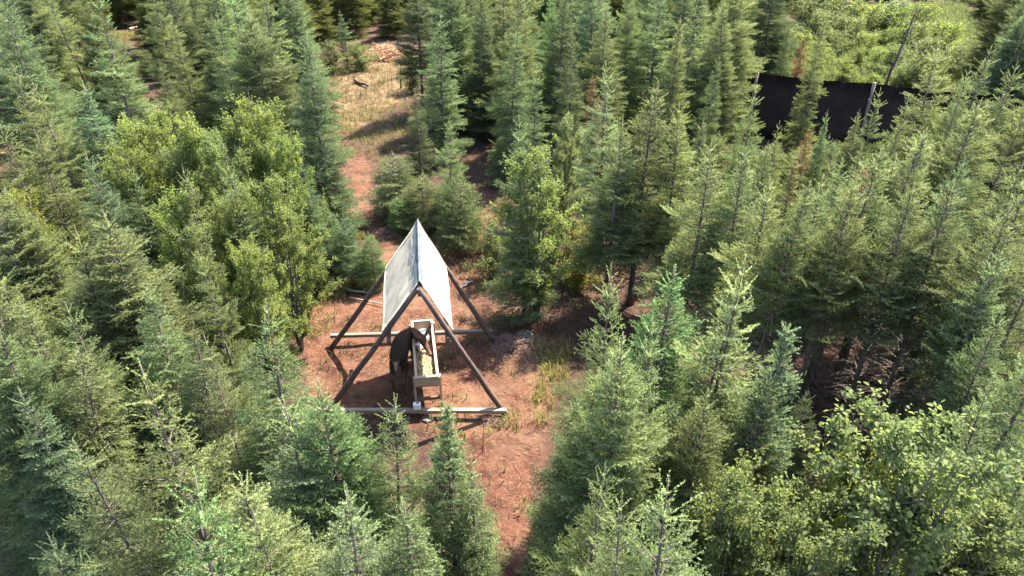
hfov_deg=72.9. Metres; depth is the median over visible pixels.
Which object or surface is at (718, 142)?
young spruce
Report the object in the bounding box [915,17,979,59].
leafy shrub
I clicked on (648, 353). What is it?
spruce tree
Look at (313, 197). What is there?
spruce tree
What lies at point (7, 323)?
spruce tree
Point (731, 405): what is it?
spruce tree
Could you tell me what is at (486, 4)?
spruce tree
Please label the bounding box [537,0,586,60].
spruce tree
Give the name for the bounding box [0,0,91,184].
spruce tree
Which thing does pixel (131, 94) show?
spruce tree
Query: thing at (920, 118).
spruce tree
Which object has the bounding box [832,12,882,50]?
leafy shrub
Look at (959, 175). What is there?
spruce tree
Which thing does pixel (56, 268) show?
spruce tree
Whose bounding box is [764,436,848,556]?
spruce tree
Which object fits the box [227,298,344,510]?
spruce tree
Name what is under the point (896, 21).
leafy shrub
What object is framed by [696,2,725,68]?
spruce tree
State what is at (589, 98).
spruce tree
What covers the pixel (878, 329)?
spruce tree
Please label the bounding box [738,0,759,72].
spruce tree
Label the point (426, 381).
feed trough
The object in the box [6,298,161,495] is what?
spruce tree
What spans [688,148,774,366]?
spruce tree
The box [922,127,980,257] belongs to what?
spruce tree
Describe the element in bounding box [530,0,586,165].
spruce tree
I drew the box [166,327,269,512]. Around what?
spruce tree
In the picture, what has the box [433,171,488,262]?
young spruce
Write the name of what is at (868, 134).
spruce tree
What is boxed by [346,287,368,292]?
fallen branch
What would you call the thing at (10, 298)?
spruce tree
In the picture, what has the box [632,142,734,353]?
spruce tree
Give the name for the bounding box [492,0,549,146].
spruce tree
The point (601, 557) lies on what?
spruce tree
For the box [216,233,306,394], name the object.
birch tree
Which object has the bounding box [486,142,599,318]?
birch tree
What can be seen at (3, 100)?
spruce tree
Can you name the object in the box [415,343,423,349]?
mineral block
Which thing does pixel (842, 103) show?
screen fence
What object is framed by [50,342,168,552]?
spruce tree
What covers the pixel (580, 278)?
leafy shrub
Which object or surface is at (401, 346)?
deer
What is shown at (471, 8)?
spruce tree
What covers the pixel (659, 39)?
spruce tree
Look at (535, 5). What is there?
spruce tree
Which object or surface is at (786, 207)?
spruce tree
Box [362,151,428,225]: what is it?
young spruce
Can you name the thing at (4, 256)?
spruce tree
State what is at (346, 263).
young spruce
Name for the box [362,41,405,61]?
brush pile
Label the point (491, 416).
brush pile
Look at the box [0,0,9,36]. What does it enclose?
spruce tree
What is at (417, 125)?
spruce tree
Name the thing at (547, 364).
edge grass
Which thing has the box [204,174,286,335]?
birch tree
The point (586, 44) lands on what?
spruce tree
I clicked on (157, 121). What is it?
birch tree
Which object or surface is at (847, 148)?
spruce tree
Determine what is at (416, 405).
white box
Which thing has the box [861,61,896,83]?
leafy shrub
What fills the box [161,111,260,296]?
birch tree
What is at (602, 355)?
spruce tree
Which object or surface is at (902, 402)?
spruce tree
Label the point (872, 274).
spruce tree
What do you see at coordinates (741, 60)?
spruce tree
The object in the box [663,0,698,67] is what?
spruce tree
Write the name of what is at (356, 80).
fallen log
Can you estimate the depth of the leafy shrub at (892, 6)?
38.97 m
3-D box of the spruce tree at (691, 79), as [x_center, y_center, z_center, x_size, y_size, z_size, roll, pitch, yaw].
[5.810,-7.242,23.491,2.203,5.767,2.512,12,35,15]
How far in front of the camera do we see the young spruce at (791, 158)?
20.34 m
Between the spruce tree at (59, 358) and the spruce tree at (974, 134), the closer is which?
the spruce tree at (59, 358)
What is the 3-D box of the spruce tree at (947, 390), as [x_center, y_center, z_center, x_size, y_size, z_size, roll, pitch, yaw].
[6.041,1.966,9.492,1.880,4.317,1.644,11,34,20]
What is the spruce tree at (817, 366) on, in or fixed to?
on the ground at (574, 320)
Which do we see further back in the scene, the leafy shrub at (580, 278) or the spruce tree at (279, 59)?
the spruce tree at (279, 59)
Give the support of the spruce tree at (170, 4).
on the ground at (574, 320)
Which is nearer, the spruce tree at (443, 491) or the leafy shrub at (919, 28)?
the spruce tree at (443, 491)
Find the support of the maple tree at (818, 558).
on the ground at (574, 320)
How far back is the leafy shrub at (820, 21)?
37.93 m
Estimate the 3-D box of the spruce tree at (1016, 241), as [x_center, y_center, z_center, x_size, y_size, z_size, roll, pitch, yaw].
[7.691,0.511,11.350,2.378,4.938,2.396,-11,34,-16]
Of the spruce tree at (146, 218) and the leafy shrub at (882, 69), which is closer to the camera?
the spruce tree at (146, 218)
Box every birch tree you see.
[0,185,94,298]
[85,137,187,290]
[101,98,202,272]
[134,178,244,360]
[142,130,228,293]
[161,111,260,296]
[168,219,266,389]
[187,127,276,295]
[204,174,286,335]
[215,90,328,274]
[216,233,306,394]
[245,127,328,288]
[247,169,345,350]
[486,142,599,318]
[549,111,585,228]
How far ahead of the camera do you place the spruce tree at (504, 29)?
25.06 m
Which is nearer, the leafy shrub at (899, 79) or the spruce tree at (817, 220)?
the spruce tree at (817, 220)
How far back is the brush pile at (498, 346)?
14.51 m
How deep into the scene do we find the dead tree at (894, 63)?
30.18 m
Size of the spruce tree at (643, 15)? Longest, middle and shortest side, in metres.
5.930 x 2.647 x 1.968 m
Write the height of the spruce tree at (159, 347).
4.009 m
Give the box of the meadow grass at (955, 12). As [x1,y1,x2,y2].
[756,0,996,91]
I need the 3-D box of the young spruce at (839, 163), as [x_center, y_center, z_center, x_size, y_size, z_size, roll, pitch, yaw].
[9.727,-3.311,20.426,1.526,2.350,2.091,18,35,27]
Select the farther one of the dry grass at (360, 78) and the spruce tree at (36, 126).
the dry grass at (360, 78)
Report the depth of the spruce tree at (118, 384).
9.72 m
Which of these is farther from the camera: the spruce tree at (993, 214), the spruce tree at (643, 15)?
the spruce tree at (643, 15)
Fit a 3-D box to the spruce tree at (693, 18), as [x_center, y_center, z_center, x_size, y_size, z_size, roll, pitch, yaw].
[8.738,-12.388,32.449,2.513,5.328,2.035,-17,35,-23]
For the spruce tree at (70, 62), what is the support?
on the ground at (574, 320)
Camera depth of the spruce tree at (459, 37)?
25.20 m
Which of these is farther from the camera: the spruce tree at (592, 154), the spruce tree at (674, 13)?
the spruce tree at (674, 13)
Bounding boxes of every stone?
[422,414,431,421]
[517,330,532,342]
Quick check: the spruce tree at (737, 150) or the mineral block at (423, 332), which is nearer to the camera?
the mineral block at (423, 332)
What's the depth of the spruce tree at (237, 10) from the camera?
31.61 m
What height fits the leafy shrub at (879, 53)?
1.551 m
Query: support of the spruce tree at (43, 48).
on the ground at (574, 320)
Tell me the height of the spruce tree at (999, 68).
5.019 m
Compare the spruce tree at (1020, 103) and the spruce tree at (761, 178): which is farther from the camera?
the spruce tree at (1020, 103)
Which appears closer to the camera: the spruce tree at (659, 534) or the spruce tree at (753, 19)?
the spruce tree at (659, 534)
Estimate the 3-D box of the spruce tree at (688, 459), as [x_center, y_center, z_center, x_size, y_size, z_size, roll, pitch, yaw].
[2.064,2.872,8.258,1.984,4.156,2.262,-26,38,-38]
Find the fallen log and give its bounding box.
[353,78,367,86]
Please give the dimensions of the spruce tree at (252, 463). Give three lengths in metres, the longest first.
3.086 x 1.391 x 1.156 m
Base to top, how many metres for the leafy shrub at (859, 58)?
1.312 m
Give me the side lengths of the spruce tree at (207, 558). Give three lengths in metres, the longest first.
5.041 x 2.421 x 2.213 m
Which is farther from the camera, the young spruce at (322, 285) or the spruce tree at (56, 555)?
the young spruce at (322, 285)
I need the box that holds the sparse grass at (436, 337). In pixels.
[306,161,563,561]
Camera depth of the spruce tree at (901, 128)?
16.21 m
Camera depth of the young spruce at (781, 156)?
20.34 m
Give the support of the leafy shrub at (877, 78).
on the ground at (574, 320)
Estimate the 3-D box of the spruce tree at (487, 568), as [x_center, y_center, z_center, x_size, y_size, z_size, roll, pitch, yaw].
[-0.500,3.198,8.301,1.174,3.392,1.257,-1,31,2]
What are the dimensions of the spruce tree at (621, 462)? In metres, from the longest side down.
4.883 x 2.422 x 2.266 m
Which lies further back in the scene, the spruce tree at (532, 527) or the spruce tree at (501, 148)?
the spruce tree at (501, 148)
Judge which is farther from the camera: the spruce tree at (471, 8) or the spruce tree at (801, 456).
the spruce tree at (471, 8)
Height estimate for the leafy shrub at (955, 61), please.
2.028 m
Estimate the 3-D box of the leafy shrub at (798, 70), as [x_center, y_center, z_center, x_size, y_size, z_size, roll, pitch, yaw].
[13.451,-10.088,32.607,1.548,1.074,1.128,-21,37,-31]
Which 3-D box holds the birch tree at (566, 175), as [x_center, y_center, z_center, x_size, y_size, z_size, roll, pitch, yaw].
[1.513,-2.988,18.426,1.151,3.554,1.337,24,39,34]
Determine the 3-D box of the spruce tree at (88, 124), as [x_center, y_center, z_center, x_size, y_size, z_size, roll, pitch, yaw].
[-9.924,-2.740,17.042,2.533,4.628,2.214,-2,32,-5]
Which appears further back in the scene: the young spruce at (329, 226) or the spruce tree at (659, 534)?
the young spruce at (329, 226)
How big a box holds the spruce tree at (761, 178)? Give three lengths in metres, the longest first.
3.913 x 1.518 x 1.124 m
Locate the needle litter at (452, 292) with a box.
[8,92,1023,573]
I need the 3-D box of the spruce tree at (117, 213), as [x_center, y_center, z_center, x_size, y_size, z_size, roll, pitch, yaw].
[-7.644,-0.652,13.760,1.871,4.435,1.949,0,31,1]
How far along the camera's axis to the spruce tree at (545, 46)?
24.73 m
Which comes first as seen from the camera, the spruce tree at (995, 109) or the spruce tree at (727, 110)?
the spruce tree at (995, 109)
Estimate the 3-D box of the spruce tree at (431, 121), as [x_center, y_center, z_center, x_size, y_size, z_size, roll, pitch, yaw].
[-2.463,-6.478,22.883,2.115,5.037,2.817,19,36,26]
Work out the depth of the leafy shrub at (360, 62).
34.51 m
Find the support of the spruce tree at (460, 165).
on the ground at (574, 320)
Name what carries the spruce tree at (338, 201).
on the ground at (574, 320)
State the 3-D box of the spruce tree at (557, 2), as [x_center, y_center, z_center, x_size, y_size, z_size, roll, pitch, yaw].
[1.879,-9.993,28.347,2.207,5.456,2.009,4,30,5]
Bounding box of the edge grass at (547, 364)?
[101,30,600,439]
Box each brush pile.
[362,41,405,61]
[372,225,408,239]
[475,412,507,427]
[487,329,554,361]
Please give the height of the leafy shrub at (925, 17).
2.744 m
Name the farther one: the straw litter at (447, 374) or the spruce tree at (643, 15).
the spruce tree at (643, 15)
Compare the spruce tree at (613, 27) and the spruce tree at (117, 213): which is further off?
the spruce tree at (613, 27)
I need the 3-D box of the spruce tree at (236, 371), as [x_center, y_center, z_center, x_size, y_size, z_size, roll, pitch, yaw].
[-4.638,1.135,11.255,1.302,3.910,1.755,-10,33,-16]
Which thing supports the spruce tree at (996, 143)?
on the ground at (574, 320)
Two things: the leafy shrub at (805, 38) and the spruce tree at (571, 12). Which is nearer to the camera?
the spruce tree at (571, 12)
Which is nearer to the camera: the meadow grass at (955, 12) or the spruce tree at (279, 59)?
the spruce tree at (279, 59)
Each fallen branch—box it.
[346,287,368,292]
[349,297,383,304]
[510,327,534,348]
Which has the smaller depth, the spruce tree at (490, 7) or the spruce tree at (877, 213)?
the spruce tree at (877, 213)
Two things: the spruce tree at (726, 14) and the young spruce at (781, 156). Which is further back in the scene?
the spruce tree at (726, 14)
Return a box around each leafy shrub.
[313,38,353,75]
[340,39,379,71]
[394,55,428,93]
[462,213,513,280]
[544,217,608,293]
[773,0,837,39]
[774,52,800,74]
[786,29,820,62]
[789,63,808,76]
[792,9,850,46]
[803,55,828,78]
[805,0,866,31]
[807,40,837,67]
[812,28,853,56]
[828,0,889,41]
[829,57,861,81]
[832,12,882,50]
[837,45,869,68]
[844,29,891,56]
[855,0,916,45]
[858,45,907,72]
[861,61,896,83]
[862,12,882,39]
[863,40,929,75]
[863,71,889,84]
[875,6,927,44]
[875,24,912,48]
[880,17,947,54]
[883,53,952,88]
[885,64,919,86]
[893,0,944,40]
[901,33,946,69]
[912,72,961,91]
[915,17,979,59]
[926,38,976,80]
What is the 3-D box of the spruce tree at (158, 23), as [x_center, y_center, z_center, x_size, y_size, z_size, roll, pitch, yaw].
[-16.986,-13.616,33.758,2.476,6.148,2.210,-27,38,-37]
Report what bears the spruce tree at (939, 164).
on the ground at (574, 320)
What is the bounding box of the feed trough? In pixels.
[409,319,442,406]
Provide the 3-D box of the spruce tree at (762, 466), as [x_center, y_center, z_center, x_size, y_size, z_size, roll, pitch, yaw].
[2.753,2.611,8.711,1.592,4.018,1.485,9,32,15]
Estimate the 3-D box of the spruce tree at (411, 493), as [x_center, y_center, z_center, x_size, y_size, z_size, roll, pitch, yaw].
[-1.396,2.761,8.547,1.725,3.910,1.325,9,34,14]
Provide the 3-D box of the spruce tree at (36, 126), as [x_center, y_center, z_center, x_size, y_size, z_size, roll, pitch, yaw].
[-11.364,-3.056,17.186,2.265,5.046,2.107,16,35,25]
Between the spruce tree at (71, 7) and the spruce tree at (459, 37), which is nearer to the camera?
the spruce tree at (459, 37)
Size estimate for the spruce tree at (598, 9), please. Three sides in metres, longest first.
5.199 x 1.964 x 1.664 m
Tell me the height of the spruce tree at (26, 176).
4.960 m
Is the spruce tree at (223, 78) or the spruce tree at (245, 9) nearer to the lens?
the spruce tree at (223, 78)
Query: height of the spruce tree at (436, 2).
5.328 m
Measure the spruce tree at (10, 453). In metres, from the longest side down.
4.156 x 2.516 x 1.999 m
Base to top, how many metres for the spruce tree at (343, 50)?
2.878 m
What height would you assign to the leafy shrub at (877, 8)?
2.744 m
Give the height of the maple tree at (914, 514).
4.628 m
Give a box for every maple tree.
[642,442,798,575]
[703,483,891,575]
[753,417,911,575]
[768,380,1023,575]
[865,478,1023,575]
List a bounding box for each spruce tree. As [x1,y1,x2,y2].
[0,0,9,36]
[0,0,88,153]
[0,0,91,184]
[0,6,79,136]
[0,23,16,99]
[0,59,25,170]
[0,63,100,247]
[0,122,102,292]
[0,188,97,373]
[0,188,98,360]
[0,266,75,380]
[0,282,90,533]
[0,325,158,575]
[1,0,61,64]
[2,0,86,122]
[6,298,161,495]
[7,387,148,575]
[21,131,100,295]
[23,82,121,250]
[29,531,101,575]
[35,0,89,80]
[35,2,77,49]
[39,0,99,129]
[47,225,159,390]
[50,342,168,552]
[52,303,190,528]
[53,0,89,59]
[57,208,257,441]
[58,437,188,575]
[65,80,156,237]
[72,0,145,142]
[78,152,176,299]
[81,0,179,181]
[100,357,266,575]
[119,63,163,156]
[119,281,243,505]
[125,165,194,330]
[138,0,205,135]
[145,0,217,113]
[150,0,169,66]
[152,464,268,575]
[154,0,210,114]
[158,63,209,173]
[163,14,215,148]
[166,0,201,44]
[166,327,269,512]
[173,0,230,104]
[174,470,359,575]
[176,165,253,365]
[188,0,215,51]
[189,332,276,516]
[190,249,279,442]
[191,15,236,159]
[195,0,255,98]
[205,11,252,176]
[209,0,252,28]
[209,8,337,197]
[211,0,248,132]
[218,0,295,120]
[220,0,277,64]
[221,160,307,370]
[226,502,315,575]
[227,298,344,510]
[233,402,292,538]
[247,0,309,127]
[254,395,365,572]
[268,0,344,127]
[270,378,434,575]
[287,31,372,233]
[295,162,342,291]
[311,482,399,575]
[335,11,356,66]
[362,393,459,571]
[372,496,447,575]
[392,0,439,113]
[402,94,437,183]
[407,10,473,165]
[407,400,495,575]
[416,0,483,134]
[424,0,451,60]
[430,116,482,228]
[441,454,513,575]
[451,0,486,73]
[459,0,507,140]
[461,0,486,90]
[463,0,506,72]
[470,0,534,137]
[474,0,502,56]
[474,0,545,156]
[479,119,560,329]
[484,29,531,187]
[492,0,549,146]
[496,0,531,76]
[500,65,558,238]
[505,0,544,77]
[513,331,684,575]
[518,396,595,575]
[528,460,626,575]
[529,0,568,130]
[529,0,575,63]
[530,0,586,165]
[536,0,574,88]
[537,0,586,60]
[540,33,594,202]
[543,263,632,500]
[548,7,634,167]
[550,0,580,48]
[560,116,651,317]
[563,61,630,261]
[567,0,631,139]
[569,488,647,575]
[575,0,606,53]
[578,0,617,60]
[578,264,703,473]
[579,75,606,179]
[584,0,618,46]
[585,81,695,305]
[595,468,712,575]
[598,314,683,574]
[608,0,654,133]
[614,0,663,63]
[615,0,683,140]
[616,0,651,38]
[617,102,707,312]
[629,0,664,55]
[629,387,736,575]
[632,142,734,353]
[635,16,694,183]
[643,0,712,148]
[645,0,672,63]
[648,255,775,554]
[651,293,749,467]
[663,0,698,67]
[663,0,707,35]
[666,177,803,395]
[671,118,713,272]
[672,0,713,62]
[676,0,770,155]
[682,3,747,161]
[688,55,722,185]
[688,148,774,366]
[688,375,790,554]
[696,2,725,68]
[707,85,762,253]
[711,0,742,54]
[715,320,806,549]
[723,180,824,437]
[724,141,779,267]
[730,175,836,398]
[735,0,800,75]
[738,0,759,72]
[748,121,785,257]
[757,151,808,270]
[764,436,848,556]
[767,179,872,450]
[768,391,824,531]
[771,24,791,76]
[771,146,905,414]
[776,20,829,160]
[779,128,815,222]
[790,36,806,77]
[791,159,853,359]
[792,161,839,249]
[796,111,830,251]
[798,168,882,388]
[800,127,939,387]
[801,180,936,456]
[820,153,915,383]
[821,110,864,209]
[822,148,870,230]
[828,87,889,209]
[837,178,970,454]
[847,373,923,474]
[857,97,915,214]
[857,263,1023,466]
[859,157,976,382]
[861,131,943,352]
[862,182,1023,414]
[863,304,1017,499]
[865,132,923,219]
[870,182,1023,389]
[876,44,954,176]
[876,163,1023,399]
[880,97,999,357]
[890,439,1023,575]
[891,248,1009,415]
[892,206,1023,413]
[895,382,1015,544]
[904,352,1023,530]
[909,66,976,240]
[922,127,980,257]
[928,47,1000,170]
[942,0,1023,92]
[944,61,1023,186]
[952,107,986,165]
[959,15,1023,97]
[961,114,1023,250]
[966,104,1023,273]
[968,0,1023,92]
[978,0,1023,92]
[992,83,1023,170]
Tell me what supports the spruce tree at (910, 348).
on the ground at (574, 320)
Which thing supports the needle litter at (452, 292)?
on the ground at (574, 320)
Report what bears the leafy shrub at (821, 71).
on the ground at (574, 320)
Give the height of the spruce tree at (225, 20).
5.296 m
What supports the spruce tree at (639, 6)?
on the ground at (574, 320)
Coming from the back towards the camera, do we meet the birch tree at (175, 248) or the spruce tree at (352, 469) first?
the birch tree at (175, 248)
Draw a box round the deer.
[389,325,431,393]
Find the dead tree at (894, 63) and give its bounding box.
[884,5,918,84]
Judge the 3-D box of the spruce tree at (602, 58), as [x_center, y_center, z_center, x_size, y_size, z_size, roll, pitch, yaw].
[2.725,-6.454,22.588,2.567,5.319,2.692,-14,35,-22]
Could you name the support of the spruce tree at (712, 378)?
on the ground at (574, 320)
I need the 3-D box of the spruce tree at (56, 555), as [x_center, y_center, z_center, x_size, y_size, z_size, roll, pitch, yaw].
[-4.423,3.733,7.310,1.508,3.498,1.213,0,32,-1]
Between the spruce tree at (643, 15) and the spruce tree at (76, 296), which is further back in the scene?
the spruce tree at (643, 15)
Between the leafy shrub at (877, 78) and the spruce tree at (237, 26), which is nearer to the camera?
the spruce tree at (237, 26)
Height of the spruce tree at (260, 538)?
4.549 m
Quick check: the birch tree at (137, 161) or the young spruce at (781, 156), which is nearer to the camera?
the birch tree at (137, 161)
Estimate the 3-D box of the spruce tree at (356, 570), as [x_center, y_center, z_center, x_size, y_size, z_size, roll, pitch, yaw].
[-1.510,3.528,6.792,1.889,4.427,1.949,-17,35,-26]
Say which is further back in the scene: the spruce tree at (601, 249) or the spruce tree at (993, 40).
the spruce tree at (993, 40)
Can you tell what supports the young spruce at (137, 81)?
on the ground at (574, 320)
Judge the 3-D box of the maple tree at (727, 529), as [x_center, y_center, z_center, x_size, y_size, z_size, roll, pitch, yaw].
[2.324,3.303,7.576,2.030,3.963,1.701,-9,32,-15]
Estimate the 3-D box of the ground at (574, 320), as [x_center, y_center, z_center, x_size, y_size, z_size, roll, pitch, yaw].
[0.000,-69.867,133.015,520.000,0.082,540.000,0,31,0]
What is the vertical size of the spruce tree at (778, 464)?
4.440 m
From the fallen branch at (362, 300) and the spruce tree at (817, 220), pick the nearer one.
the spruce tree at (817, 220)
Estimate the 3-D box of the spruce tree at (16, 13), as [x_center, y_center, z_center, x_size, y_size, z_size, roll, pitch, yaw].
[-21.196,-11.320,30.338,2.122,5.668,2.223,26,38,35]
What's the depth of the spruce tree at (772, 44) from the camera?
29.57 m
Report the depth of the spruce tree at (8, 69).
28.61 m
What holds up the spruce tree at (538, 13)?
on the ground at (574, 320)
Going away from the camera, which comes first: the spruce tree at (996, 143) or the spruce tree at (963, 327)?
the spruce tree at (963, 327)
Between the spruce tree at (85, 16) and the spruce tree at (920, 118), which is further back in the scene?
the spruce tree at (85, 16)
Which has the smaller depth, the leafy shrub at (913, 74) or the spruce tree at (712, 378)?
the spruce tree at (712, 378)
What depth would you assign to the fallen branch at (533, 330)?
14.77 m
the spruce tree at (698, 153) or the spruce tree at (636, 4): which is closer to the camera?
the spruce tree at (698, 153)
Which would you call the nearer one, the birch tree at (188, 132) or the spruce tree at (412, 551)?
the spruce tree at (412, 551)
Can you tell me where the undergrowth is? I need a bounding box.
[0,75,1022,574]
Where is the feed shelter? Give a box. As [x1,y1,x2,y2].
[315,218,507,415]
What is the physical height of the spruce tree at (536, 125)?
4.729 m
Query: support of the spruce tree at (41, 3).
on the ground at (574, 320)
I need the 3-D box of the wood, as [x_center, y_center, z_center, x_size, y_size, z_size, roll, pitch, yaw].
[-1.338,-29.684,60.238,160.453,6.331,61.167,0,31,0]
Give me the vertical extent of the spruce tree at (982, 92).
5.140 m
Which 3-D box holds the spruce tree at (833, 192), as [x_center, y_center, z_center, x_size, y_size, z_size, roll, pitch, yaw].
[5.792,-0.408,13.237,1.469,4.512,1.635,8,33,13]
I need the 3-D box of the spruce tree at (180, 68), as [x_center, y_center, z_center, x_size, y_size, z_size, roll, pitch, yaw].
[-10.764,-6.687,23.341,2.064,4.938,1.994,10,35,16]
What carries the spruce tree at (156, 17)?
on the ground at (574, 320)
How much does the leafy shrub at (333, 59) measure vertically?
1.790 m
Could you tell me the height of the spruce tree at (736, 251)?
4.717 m
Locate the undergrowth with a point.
(462, 289)
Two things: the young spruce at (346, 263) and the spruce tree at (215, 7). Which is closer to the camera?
the young spruce at (346, 263)
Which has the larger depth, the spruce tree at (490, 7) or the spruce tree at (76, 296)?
the spruce tree at (490, 7)
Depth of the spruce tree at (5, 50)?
23.30 m
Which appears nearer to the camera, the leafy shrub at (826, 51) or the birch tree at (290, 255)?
the birch tree at (290, 255)
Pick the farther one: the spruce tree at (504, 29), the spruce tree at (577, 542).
the spruce tree at (504, 29)
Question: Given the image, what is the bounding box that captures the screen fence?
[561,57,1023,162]
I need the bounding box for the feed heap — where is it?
[416,349,435,376]
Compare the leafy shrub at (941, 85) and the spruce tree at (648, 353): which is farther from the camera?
the leafy shrub at (941, 85)
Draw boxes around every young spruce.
[127,65,151,98]
[136,50,158,81]
[298,241,335,299]
[303,201,357,284]
[328,212,371,294]
[353,233,386,292]
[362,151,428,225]
[384,197,411,236]
[391,172,446,233]
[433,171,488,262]
[680,131,742,205]
[719,140,769,203]
[744,142,792,196]
[774,141,822,202]
[791,135,839,196]
[822,144,868,192]
[857,146,898,201]
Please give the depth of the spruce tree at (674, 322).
9.04 m
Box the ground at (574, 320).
[0,0,1023,575]
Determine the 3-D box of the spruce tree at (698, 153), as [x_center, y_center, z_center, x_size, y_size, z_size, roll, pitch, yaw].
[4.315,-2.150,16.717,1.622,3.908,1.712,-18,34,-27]
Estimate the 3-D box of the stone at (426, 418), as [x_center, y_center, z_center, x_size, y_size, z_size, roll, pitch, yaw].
[-1.554,2.388,12.687,0.187,0.060,0.208,0,31,0]
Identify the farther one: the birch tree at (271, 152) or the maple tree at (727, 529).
the birch tree at (271, 152)
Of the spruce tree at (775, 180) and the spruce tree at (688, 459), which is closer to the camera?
the spruce tree at (688, 459)
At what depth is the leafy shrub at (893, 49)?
32.76 m
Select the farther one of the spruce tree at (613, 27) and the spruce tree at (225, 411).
the spruce tree at (613, 27)
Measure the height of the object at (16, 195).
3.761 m
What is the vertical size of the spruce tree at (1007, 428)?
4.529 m
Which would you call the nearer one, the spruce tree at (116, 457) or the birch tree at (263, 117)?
the spruce tree at (116, 457)
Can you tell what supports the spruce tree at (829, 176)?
on the ground at (574, 320)
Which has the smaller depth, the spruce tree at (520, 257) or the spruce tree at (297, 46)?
the spruce tree at (520, 257)
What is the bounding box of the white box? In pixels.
[413,402,420,409]
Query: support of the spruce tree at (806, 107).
on the ground at (574, 320)
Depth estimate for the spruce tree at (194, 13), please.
27.79 m
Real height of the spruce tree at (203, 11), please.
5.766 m
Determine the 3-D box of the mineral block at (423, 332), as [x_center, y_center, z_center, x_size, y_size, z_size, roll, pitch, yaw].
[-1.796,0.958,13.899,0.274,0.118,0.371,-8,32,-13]
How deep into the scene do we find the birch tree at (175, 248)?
12.49 m
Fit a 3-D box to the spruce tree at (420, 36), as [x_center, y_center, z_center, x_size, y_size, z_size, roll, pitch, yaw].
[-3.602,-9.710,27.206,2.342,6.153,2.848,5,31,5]
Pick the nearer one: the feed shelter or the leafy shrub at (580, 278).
the feed shelter
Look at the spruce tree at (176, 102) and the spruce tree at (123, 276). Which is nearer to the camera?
the spruce tree at (123, 276)
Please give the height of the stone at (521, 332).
0.119 m
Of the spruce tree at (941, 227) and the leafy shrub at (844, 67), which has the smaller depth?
the spruce tree at (941, 227)
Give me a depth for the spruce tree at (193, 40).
24.97 m
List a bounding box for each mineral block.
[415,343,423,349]
[417,328,429,342]
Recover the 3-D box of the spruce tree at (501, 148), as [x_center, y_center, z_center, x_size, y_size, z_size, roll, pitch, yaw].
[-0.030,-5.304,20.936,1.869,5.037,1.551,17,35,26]
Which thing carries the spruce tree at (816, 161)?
on the ground at (574, 320)
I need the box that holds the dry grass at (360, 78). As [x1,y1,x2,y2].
[319,41,419,138]
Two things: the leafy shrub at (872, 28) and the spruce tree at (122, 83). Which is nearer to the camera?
the spruce tree at (122, 83)
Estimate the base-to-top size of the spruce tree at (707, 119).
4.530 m
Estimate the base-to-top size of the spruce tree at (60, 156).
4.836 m
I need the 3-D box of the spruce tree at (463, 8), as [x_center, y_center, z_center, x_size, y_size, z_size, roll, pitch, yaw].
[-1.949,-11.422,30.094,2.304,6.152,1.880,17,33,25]
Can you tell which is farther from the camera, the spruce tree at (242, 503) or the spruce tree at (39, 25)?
the spruce tree at (39, 25)
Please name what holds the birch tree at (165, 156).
on the ground at (574, 320)
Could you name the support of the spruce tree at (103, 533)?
on the ground at (574, 320)
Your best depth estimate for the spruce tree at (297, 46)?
25.40 m
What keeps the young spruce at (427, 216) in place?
on the ground at (574, 320)
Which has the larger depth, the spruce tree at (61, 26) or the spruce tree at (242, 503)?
the spruce tree at (61, 26)
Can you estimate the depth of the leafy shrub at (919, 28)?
36.35 m
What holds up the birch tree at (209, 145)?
on the ground at (574, 320)
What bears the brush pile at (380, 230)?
on the ground at (574, 320)
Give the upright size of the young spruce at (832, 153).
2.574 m
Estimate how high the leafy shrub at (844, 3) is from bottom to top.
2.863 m
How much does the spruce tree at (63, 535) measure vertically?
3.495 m
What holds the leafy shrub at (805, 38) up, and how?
on the ground at (574, 320)
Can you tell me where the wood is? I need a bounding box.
[0,0,1010,58]
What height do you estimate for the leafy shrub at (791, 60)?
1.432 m
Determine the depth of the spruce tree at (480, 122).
24.70 m
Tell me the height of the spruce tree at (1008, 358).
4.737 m
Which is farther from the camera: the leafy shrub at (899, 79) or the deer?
the leafy shrub at (899, 79)
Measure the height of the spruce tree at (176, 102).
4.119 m
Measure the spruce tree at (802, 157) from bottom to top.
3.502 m
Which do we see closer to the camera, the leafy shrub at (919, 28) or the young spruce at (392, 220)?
the young spruce at (392, 220)
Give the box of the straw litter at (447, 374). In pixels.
[302,157,558,575]
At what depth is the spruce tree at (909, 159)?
15.04 m
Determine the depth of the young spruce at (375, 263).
16.37 m
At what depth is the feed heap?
13.04 m
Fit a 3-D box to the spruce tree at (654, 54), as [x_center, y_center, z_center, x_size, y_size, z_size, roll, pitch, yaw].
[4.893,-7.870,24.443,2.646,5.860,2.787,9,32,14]
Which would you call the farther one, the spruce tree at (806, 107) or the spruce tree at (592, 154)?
the spruce tree at (806, 107)
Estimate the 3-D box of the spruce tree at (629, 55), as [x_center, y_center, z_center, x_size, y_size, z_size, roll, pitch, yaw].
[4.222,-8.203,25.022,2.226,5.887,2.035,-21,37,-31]
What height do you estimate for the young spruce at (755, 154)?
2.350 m
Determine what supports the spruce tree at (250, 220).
on the ground at (574, 320)
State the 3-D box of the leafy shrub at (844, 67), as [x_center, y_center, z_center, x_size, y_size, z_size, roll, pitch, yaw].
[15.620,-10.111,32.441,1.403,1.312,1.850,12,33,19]
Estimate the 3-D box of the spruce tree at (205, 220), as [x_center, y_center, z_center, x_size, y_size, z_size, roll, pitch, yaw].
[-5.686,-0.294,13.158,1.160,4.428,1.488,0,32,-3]
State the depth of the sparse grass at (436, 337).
14.63 m
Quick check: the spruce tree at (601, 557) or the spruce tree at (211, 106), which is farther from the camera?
the spruce tree at (211, 106)
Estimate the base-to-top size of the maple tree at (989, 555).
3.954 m
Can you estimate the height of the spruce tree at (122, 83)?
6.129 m

